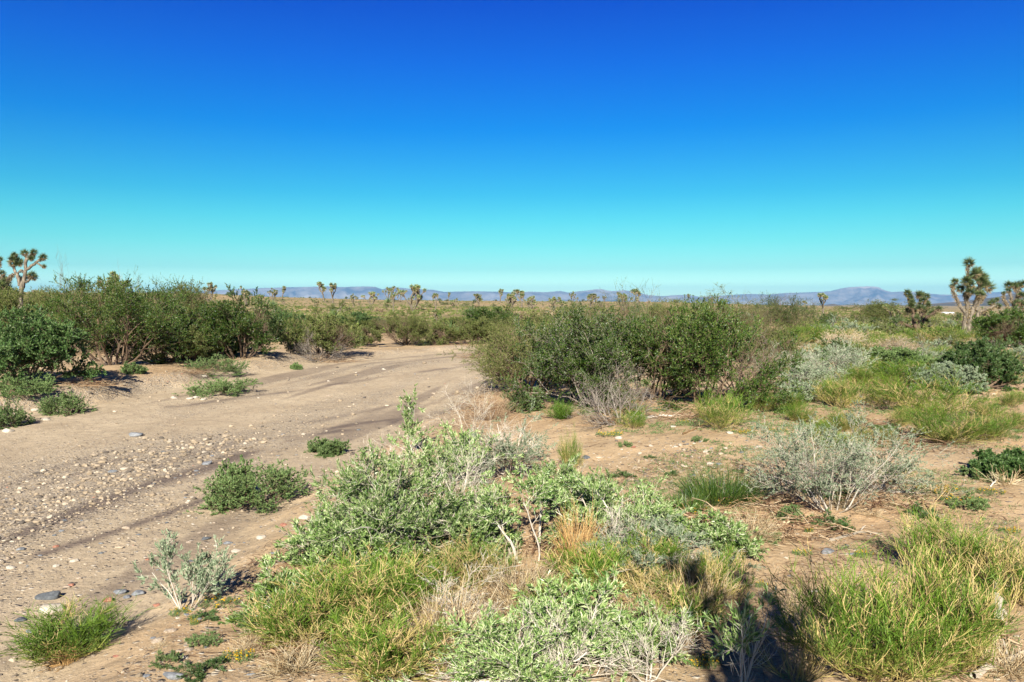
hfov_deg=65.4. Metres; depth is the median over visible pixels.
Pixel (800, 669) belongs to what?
broom shrub
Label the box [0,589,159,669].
broom shrub
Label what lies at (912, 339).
broom shrub
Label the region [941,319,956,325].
desert shrub
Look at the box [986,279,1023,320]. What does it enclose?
joshua tree
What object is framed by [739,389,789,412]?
broom shrub
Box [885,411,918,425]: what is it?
broom shrub
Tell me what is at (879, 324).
desert shrub
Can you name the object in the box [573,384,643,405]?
broom shrub
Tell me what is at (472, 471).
bare branched shrub
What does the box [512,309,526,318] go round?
desert shrub
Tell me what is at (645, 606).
straw tuft
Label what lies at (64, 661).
straw tuft
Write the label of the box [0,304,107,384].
desert bush
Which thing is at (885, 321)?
desert shrub
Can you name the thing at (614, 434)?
yellow flowers
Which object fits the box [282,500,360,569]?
bare branched shrub
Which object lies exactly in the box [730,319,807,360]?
desert bush
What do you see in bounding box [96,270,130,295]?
joshua tree
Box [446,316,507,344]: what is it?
desert bush
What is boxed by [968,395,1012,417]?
broom shrub
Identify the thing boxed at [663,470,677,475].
green tuft
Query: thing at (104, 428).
ground
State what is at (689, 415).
twig pile
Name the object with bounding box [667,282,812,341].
desert bush
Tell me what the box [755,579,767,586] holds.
yellow flowers
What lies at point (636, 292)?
joshua tree
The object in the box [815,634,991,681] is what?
twig pile
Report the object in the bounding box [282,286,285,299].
joshua tree
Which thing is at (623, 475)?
green tuft
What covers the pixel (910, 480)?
green tuft
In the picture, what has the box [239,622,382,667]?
twig pile
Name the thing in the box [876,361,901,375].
desert shrub
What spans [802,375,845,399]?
broom shrub
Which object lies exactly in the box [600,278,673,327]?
desert bush
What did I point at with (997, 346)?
desert shrub
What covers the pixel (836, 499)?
green tuft
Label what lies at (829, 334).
broom shrub
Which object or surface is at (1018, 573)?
broom shrub
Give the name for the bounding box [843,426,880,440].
broom shrub
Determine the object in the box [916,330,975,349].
desert shrub
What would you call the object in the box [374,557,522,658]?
straw tuft
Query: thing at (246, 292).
joshua tree
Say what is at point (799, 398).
broom shrub
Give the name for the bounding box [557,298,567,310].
joshua tree
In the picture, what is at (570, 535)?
straw tuft
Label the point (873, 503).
twig pile
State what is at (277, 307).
desert shrub
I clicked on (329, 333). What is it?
desert bush
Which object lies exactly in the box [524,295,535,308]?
joshua tree
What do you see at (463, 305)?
desert shrub
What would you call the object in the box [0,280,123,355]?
desert bush
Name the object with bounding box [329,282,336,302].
joshua tree
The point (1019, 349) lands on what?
desert shrub
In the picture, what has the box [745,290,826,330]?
desert bush
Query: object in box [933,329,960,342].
broom shrub
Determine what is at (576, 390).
bare branched shrub
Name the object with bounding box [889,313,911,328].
desert shrub
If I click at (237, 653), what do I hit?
yellow flowers
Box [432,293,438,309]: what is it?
joshua tree
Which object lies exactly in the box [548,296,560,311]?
joshua tree
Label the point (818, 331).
broom shrub
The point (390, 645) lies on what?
broom shrub
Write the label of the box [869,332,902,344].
broom shrub
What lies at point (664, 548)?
broom shrub
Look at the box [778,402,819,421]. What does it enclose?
broom shrub
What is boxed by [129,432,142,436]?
stone
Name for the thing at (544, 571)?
straw tuft
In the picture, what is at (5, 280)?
joshua tree
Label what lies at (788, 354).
grey brush
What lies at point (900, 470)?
white stemmed shrub
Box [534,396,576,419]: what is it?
tufted plant
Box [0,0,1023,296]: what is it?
sky
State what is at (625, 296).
joshua tree
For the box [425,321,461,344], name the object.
desert bush
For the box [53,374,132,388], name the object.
twig pile
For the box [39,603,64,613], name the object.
stone
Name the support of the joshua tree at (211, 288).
on the ground at (104, 428)
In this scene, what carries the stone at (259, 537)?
on the ground at (104, 428)
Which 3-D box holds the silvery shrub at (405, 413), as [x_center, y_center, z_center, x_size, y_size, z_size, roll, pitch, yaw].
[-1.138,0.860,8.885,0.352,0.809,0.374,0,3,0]
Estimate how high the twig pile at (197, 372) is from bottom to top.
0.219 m
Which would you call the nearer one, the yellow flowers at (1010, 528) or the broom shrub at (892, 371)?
the yellow flowers at (1010, 528)
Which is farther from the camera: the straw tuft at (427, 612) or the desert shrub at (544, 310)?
the desert shrub at (544, 310)
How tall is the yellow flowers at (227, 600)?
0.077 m
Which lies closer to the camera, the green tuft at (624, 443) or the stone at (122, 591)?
the stone at (122, 591)
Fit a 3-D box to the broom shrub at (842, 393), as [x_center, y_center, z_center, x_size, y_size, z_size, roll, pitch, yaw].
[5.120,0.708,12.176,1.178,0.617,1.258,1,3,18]
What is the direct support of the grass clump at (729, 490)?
on the ground at (104, 428)
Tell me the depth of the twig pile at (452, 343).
34.60 m
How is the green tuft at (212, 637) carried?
on the ground at (104, 428)
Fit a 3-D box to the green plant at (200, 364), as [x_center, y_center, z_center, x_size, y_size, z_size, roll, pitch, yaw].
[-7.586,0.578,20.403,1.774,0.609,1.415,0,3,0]
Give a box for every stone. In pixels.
[2,428,14,432]
[6,565,15,568]
[14,617,26,621]
[35,591,61,599]
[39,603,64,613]
[113,589,126,593]
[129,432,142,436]
[131,590,144,595]
[151,637,162,643]
[163,672,183,679]
[164,628,177,632]
[184,647,193,650]
[202,461,211,464]
[256,535,265,539]
[298,515,310,518]
[821,548,834,553]
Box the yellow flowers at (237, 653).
[222,649,259,663]
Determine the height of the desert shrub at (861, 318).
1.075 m
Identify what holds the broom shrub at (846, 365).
on the ground at (104, 428)
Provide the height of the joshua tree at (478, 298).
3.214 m
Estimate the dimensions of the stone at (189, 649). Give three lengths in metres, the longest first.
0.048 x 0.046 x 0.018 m
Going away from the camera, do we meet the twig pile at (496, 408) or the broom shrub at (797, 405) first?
the broom shrub at (797, 405)
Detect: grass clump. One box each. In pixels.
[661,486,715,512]
[665,459,776,505]
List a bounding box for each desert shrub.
[216,337,236,358]
[238,343,253,352]
[268,304,286,311]
[325,331,366,349]
[326,299,354,312]
[371,307,386,312]
[419,301,432,307]
[460,301,473,307]
[500,303,522,318]
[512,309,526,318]
[540,309,561,317]
[746,348,780,369]
[793,343,829,363]
[807,312,833,324]
[807,314,868,338]
[812,333,866,357]
[818,346,848,365]
[826,312,852,322]
[841,317,878,332]
[848,314,873,323]
[871,321,889,334]
[872,317,900,331]
[876,320,905,335]
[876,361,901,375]
[883,337,916,349]
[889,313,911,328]
[905,334,954,351]
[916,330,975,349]
[924,317,952,328]
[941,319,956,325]
[949,312,962,319]
[973,335,1023,363]
[987,334,1012,346]
[1009,338,1023,348]
[1009,345,1023,363]
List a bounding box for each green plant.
[0,369,59,396]
[0,393,35,429]
[29,386,96,416]
[117,361,148,374]
[173,376,263,398]
[181,352,250,376]
[183,457,313,515]
[211,454,256,500]
[290,362,303,369]
[303,436,350,458]
[506,386,544,413]
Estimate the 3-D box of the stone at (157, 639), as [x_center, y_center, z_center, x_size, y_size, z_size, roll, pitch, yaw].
[-1.813,1.532,4.076,0.053,0.019,0.054,-1,9,6]
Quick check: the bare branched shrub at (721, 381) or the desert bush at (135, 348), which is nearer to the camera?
the bare branched shrub at (721, 381)
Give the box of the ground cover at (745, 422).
[261,346,1023,678]
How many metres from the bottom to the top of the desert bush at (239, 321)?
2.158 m
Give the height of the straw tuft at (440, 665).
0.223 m
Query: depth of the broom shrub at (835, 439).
8.32 m
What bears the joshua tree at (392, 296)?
on the ground at (104, 428)
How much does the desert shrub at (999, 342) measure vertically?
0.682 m
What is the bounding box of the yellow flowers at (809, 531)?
[804,527,813,532]
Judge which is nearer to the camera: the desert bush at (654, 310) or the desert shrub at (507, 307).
the desert bush at (654, 310)
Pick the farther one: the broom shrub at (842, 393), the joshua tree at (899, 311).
the joshua tree at (899, 311)
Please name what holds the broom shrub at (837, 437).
on the ground at (104, 428)
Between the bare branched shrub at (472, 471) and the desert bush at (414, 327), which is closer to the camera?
the bare branched shrub at (472, 471)
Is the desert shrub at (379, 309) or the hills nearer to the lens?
the desert shrub at (379, 309)
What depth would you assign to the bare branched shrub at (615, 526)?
5.33 m
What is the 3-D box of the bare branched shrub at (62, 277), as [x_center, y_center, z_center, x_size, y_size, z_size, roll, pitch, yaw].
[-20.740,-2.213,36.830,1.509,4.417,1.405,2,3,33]
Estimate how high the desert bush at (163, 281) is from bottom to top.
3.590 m
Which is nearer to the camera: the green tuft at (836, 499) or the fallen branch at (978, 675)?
the fallen branch at (978, 675)
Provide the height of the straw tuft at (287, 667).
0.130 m
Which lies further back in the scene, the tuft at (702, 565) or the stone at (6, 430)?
the stone at (6, 430)
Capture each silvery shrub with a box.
[132,528,237,610]
[217,557,340,625]
[254,499,429,579]
[275,422,524,583]
[366,586,675,681]
[374,418,523,486]
[396,383,426,449]
[430,500,525,559]
[440,398,558,485]
[458,462,565,560]
[506,561,641,650]
[523,452,618,513]
[537,466,700,546]
[553,509,765,605]
[583,592,714,677]
[663,507,769,561]
[692,581,784,681]
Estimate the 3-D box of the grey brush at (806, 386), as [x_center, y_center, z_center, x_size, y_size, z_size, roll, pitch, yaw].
[4.494,0.776,12.718,0.963,0.460,0.816,-1,3,-29]
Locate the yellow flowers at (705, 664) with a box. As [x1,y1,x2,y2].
[683,652,721,668]
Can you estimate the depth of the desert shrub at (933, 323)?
60.18 m
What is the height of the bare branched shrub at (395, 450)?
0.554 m
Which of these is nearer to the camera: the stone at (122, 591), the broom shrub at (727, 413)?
the stone at (122, 591)
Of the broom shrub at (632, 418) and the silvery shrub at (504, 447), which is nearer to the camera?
the silvery shrub at (504, 447)
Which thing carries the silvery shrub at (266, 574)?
on the ground at (104, 428)
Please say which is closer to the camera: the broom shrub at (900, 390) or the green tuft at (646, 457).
the green tuft at (646, 457)
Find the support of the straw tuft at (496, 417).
on the ground at (104, 428)
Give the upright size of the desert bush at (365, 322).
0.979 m
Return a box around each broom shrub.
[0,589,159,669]
[222,573,375,656]
[240,535,488,663]
[308,597,461,681]
[392,523,526,602]
[499,562,579,621]
[532,530,647,590]
[555,425,584,466]
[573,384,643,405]
[592,546,716,609]
[606,518,699,574]
[612,403,647,428]
[637,567,726,636]
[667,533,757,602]
[690,382,760,432]
[736,595,847,681]
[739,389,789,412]
[746,534,1003,681]
[769,387,813,408]
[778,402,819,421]
[783,321,864,342]
[785,400,808,409]
[786,405,812,421]
[788,333,810,345]
[798,319,836,342]
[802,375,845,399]
[803,418,835,432]
[803,423,824,435]
[808,337,884,357]
[808,376,832,400]
[810,372,882,408]
[812,328,853,341]
[812,430,860,450]
[815,405,876,430]
[820,431,860,452]
[821,409,868,430]
[831,360,874,379]
[833,324,905,344]
[839,355,957,385]
[841,363,879,384]
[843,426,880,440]
[854,335,886,347]
[856,373,922,405]
[857,353,885,370]
[864,364,1003,416]
[868,425,898,441]
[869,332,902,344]
[871,526,1023,674]
[881,490,1023,583]
[882,322,980,341]
[882,403,924,422]
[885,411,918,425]
[898,334,915,345]
[901,392,1011,444]
[921,343,948,355]
[924,426,965,442]
[929,341,1018,352]
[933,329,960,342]
[949,327,979,342]
[955,521,1023,605]
[956,409,1023,440]
[958,330,1015,342]
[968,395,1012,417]
[985,407,1023,429]
[994,390,1022,406]
[999,387,1023,402]
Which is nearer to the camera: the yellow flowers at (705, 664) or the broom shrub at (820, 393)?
the yellow flowers at (705, 664)
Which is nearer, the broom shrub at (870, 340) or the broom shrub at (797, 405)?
the broom shrub at (797, 405)
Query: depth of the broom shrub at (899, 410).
10.32 m
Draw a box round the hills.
[824,293,1023,305]
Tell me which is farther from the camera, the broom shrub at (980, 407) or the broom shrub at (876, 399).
the broom shrub at (876, 399)
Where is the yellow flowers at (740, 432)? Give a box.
[731,429,756,434]
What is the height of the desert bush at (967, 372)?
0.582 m
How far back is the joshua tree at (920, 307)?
49.90 m
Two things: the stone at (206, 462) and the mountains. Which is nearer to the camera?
the stone at (206, 462)
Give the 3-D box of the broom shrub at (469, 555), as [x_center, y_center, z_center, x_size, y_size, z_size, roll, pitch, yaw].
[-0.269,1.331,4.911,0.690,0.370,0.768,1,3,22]
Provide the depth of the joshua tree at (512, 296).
152.84 m
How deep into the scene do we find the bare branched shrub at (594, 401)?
10.45 m
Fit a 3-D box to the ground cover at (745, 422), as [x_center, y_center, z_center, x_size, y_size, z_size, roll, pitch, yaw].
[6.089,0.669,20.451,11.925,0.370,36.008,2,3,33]
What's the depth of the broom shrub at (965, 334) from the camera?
37.72 m
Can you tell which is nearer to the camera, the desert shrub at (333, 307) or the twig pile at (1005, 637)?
the twig pile at (1005, 637)
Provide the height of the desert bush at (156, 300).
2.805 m
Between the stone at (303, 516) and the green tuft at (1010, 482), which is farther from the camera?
the green tuft at (1010, 482)
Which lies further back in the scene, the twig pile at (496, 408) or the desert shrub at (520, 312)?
the desert shrub at (520, 312)
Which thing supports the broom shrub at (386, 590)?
on the ground at (104, 428)
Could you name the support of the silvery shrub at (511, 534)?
on the ground at (104, 428)
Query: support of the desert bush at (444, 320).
on the ground at (104, 428)
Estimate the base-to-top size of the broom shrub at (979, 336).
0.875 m
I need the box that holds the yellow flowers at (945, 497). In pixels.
[940,494,987,503]
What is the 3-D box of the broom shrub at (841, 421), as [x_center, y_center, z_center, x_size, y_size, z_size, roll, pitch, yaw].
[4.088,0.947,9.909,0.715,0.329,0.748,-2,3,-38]
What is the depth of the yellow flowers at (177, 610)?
4.51 m
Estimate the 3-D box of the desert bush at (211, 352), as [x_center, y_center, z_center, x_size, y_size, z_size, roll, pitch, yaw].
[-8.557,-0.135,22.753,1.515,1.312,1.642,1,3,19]
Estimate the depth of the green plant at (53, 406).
14.09 m
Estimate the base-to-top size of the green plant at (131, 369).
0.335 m
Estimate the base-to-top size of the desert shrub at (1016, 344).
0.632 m
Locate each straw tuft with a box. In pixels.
[38,637,86,672]
[244,628,356,681]
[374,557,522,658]
[402,620,488,680]
[454,388,522,422]
[455,537,571,619]
[511,553,567,591]
[540,491,611,562]
[588,577,703,647]
[644,540,752,620]
[710,504,797,553]
[965,636,1023,681]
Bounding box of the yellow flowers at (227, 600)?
[196,594,239,609]
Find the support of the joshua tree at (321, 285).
on the ground at (104, 428)
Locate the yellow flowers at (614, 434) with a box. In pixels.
[595,430,622,435]
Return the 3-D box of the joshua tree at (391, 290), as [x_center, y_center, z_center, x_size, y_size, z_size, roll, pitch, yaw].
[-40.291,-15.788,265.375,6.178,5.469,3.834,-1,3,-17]
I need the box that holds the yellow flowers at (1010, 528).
[998,526,1022,533]
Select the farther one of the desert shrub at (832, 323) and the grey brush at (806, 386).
the desert shrub at (832, 323)
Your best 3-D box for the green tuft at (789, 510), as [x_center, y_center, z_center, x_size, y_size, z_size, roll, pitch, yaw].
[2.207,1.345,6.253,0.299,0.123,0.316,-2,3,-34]
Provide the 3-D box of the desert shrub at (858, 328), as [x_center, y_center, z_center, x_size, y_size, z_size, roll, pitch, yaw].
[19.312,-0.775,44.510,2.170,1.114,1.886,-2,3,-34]
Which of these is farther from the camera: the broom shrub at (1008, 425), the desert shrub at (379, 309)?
the desert shrub at (379, 309)
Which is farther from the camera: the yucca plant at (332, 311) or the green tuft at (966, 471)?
the yucca plant at (332, 311)
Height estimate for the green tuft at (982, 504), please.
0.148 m
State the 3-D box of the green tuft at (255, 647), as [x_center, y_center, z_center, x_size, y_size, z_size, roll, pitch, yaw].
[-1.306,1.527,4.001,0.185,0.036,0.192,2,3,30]
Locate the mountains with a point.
(849, 295)
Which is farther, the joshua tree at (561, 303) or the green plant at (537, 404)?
the joshua tree at (561, 303)
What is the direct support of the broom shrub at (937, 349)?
on the ground at (104, 428)
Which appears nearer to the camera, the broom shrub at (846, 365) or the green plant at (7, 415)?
the green plant at (7, 415)
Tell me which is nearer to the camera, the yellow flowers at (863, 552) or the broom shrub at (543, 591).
the broom shrub at (543, 591)
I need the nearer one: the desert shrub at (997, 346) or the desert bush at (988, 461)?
the desert bush at (988, 461)
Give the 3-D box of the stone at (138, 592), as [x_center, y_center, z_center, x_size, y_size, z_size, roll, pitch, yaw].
[-2.381,1.607,5.073,0.099,0.037,0.057,-3,7,18]
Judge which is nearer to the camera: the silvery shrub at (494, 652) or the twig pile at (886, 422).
the silvery shrub at (494, 652)
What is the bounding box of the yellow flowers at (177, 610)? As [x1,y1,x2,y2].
[168,605,193,616]
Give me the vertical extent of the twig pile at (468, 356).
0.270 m
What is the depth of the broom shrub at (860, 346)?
24.31 m
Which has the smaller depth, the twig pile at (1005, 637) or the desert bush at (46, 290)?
the twig pile at (1005, 637)
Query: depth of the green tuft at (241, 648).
3.98 m
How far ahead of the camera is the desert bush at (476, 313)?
55.43 m
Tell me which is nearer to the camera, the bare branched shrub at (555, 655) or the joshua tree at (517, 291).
the bare branched shrub at (555, 655)
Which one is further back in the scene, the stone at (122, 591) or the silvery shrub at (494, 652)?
the stone at (122, 591)
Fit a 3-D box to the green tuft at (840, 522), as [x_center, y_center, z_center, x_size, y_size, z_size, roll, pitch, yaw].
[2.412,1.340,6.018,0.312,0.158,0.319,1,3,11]
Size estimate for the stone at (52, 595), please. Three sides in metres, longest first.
0.157 x 0.098 x 0.066 m
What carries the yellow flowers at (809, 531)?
on the ground at (104, 428)
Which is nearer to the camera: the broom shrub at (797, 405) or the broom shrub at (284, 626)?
the broom shrub at (284, 626)
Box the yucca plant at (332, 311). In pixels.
[323,309,342,318]
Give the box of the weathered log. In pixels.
[991,572,1010,627]
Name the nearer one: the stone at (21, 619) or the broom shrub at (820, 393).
the stone at (21, 619)
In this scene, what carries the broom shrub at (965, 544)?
on the ground at (104, 428)
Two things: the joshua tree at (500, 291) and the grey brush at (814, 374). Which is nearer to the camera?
the grey brush at (814, 374)
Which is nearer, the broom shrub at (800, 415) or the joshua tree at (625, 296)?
the broom shrub at (800, 415)
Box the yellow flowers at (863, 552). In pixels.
[854,549,873,557]
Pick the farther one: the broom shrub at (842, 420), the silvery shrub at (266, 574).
the broom shrub at (842, 420)
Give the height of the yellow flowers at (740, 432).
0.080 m
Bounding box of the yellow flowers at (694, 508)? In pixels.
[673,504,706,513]
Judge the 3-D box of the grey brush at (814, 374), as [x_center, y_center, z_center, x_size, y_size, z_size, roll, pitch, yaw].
[5.656,0.621,15.319,1.599,0.516,1.209,-1,3,-18]
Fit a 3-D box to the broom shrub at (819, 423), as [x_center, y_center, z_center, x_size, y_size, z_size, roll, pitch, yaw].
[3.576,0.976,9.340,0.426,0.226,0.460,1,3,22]
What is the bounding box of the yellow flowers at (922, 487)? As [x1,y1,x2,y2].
[915,485,961,495]
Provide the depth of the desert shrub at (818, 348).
22.92 m
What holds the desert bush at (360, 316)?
on the ground at (104, 428)
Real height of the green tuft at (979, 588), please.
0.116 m
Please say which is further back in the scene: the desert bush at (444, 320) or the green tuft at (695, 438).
the desert bush at (444, 320)
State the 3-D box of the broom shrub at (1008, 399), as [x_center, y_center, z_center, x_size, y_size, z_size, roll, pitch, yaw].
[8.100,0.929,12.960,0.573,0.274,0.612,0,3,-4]
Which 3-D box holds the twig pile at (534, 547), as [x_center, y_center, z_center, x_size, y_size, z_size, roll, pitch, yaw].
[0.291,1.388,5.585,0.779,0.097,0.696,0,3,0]
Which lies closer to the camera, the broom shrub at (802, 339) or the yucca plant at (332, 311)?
the broom shrub at (802, 339)
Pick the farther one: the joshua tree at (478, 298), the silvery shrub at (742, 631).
the joshua tree at (478, 298)
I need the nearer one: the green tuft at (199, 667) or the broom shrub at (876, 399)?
the green tuft at (199, 667)
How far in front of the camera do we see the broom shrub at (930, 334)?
37.56 m
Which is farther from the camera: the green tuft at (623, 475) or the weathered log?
the green tuft at (623, 475)
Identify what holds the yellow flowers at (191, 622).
on the ground at (104, 428)
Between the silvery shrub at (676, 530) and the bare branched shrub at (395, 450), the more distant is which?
the bare branched shrub at (395, 450)
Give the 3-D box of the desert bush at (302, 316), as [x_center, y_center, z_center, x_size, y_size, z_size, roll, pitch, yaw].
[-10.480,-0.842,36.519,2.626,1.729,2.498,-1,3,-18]
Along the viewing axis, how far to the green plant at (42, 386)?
14.59 m
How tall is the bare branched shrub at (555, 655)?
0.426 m
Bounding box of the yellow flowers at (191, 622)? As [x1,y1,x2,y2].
[189,617,199,624]
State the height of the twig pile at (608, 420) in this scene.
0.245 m
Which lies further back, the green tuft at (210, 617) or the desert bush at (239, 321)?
the desert bush at (239, 321)
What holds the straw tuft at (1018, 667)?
on the ground at (104, 428)
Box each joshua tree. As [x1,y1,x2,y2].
[0,256,15,306]
[6,248,48,307]
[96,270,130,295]
[202,282,216,301]
[240,286,249,304]
[267,288,277,299]
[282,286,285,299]
[316,282,326,301]
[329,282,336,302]
[350,294,356,304]
[360,291,377,304]
[381,286,398,300]
[390,293,395,310]
[394,290,406,301]
[398,284,426,310]
[431,310,439,320]
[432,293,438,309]
[450,298,460,307]
[473,293,482,303]
[498,289,503,302]
[506,290,516,307]
[515,289,523,307]
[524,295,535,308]
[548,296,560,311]
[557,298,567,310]
[569,291,575,300]
[587,294,596,306]
[618,292,632,310]
[630,288,641,309]
[817,293,828,313]
[883,304,904,318]
[896,289,942,329]
[947,255,1002,333]
[980,307,994,317]
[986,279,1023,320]
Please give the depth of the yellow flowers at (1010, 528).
5.74 m
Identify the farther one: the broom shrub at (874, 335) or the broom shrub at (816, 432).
the broom shrub at (874, 335)
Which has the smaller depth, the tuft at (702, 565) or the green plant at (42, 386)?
the tuft at (702, 565)
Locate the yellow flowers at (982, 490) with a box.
[975,486,1006,494]
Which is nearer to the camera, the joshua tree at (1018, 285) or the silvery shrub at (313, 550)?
the silvery shrub at (313, 550)
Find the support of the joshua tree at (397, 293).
on the ground at (104, 428)
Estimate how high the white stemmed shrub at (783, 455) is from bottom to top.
0.972 m
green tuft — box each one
[148,649,183,669]
[151,638,171,649]
[170,654,226,681]
[171,656,212,681]
[183,629,222,648]
[188,608,218,621]
[214,637,262,655]
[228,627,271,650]
[236,611,273,633]
[241,637,263,650]
[610,468,635,477]
[616,440,632,446]
[641,454,655,458]
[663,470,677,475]
[690,435,708,441]
[751,530,781,544]
[769,502,818,522]
[801,486,860,501]
[810,507,855,531]
[823,493,860,510]
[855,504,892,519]
[868,423,905,431]
[895,471,935,486]
[902,499,938,520]
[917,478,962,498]
[918,557,981,580]
[944,491,990,510]
[951,577,1008,603]
[954,465,1009,482]
[974,466,1023,489]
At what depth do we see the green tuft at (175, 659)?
3.79 m
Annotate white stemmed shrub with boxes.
[736,395,957,513]
[800,423,974,500]
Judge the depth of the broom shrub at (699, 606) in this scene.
4.20 m
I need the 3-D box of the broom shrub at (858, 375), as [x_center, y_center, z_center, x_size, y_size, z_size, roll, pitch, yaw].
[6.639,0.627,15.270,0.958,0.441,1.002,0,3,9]
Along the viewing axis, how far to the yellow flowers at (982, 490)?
6.68 m
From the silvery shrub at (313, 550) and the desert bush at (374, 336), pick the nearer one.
the silvery shrub at (313, 550)
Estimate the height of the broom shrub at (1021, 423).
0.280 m
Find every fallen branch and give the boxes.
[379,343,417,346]
[647,414,673,418]
[682,424,707,434]
[769,516,789,528]
[829,525,880,541]
[970,639,1023,678]
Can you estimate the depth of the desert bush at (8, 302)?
34.38 m
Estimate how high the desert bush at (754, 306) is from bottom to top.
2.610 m
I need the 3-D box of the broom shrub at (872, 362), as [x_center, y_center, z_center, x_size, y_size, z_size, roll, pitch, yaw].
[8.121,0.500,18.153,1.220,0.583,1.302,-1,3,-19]
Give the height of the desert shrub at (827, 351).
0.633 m
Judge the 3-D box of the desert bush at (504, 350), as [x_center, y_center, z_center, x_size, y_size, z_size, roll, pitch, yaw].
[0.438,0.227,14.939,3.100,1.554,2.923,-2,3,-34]
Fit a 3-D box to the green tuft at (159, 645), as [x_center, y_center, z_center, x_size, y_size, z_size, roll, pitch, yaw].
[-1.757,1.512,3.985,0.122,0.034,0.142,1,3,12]
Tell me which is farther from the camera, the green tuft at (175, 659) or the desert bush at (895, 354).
the desert bush at (895, 354)
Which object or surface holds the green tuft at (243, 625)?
on the ground at (104, 428)
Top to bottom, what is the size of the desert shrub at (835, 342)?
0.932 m
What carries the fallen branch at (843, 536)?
on the ground at (104, 428)
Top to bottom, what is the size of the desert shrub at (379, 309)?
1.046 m
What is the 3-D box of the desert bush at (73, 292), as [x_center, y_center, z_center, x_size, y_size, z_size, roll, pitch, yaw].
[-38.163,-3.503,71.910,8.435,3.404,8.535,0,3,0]
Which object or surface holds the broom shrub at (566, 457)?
on the ground at (104, 428)
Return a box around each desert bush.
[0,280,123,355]
[0,282,48,325]
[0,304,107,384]
[15,285,68,311]
[30,272,206,364]
[32,270,122,321]
[48,285,105,307]
[89,282,185,326]
[95,301,210,363]
[133,275,216,319]
[135,272,178,296]
[151,314,219,363]
[178,283,292,358]
[179,315,242,359]
[181,304,209,321]
[261,306,310,340]
[272,304,367,354]
[337,310,385,326]
[344,323,383,345]
[360,318,390,331]
[367,305,435,345]
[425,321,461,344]
[432,316,477,329]
[434,312,587,395]
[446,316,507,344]
[461,304,515,326]
[490,307,561,335]
[499,301,657,420]
[515,298,618,343]
[553,293,664,339]
[573,301,725,410]
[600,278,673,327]
[618,292,814,413]
[637,296,732,335]
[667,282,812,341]
[713,288,777,323]
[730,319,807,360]
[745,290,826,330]
[826,298,946,320]
[847,345,941,371]
[900,360,989,393]
[936,336,1023,392]
[967,447,1023,479]
[970,304,1023,347]
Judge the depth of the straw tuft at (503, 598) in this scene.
4.68 m
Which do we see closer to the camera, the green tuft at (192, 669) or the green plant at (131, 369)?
the green tuft at (192, 669)
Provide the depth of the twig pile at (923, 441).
8.61 m
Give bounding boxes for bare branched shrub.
[41,244,72,300]
[75,340,153,361]
[281,325,348,362]
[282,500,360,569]
[317,431,514,543]
[349,431,437,478]
[417,547,522,633]
[427,380,500,450]
[503,597,608,681]
[565,366,675,428]
[569,358,590,402]
[589,498,650,555]
[600,601,712,681]
[703,325,831,398]
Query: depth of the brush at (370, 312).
108.03 m
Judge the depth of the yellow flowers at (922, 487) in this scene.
6.76 m
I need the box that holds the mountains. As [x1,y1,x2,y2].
[129,286,1023,304]
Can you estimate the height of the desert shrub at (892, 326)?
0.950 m
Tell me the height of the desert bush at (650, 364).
1.597 m
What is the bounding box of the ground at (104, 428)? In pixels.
[0,292,1023,681]
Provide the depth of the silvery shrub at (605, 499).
5.93 m
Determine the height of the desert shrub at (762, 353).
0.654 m
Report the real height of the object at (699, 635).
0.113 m
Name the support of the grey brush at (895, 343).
on the ground at (104, 428)
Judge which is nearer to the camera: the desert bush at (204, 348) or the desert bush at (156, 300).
the desert bush at (204, 348)
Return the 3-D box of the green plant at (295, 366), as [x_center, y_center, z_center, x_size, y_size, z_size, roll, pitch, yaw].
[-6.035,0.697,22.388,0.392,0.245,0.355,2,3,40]
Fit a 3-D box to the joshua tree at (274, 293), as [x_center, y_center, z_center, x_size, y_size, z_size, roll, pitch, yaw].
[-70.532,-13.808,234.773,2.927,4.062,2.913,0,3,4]
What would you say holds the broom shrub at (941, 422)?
on the ground at (104, 428)
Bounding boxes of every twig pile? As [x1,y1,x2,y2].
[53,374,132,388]
[153,364,223,374]
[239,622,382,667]
[301,354,367,362]
[390,335,482,345]
[444,387,557,413]
[455,352,483,358]
[505,528,597,557]
[516,544,666,609]
[575,411,631,428]
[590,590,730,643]
[611,400,755,423]
[666,497,800,533]
[715,484,827,515]
[736,502,895,554]
[790,411,910,430]
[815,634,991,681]
[825,485,963,514]
[859,427,1015,454]
[980,623,1023,653]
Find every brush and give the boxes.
[45,292,1009,336]
[742,340,833,376]
[766,360,849,384]
[769,377,823,402]
[801,336,881,379]
[813,327,874,347]
[869,335,935,352]
[912,346,945,359]
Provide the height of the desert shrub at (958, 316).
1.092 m
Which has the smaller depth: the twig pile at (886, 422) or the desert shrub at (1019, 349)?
the twig pile at (886, 422)
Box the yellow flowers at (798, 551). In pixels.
[792,548,812,555]
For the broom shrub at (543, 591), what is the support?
on the ground at (104, 428)
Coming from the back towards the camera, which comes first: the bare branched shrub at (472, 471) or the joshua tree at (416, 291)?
the joshua tree at (416, 291)
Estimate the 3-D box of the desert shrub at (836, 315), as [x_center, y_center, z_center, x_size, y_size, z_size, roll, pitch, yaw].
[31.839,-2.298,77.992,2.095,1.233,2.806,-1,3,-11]
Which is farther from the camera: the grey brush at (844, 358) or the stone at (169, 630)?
the grey brush at (844, 358)
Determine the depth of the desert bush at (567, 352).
12.20 m

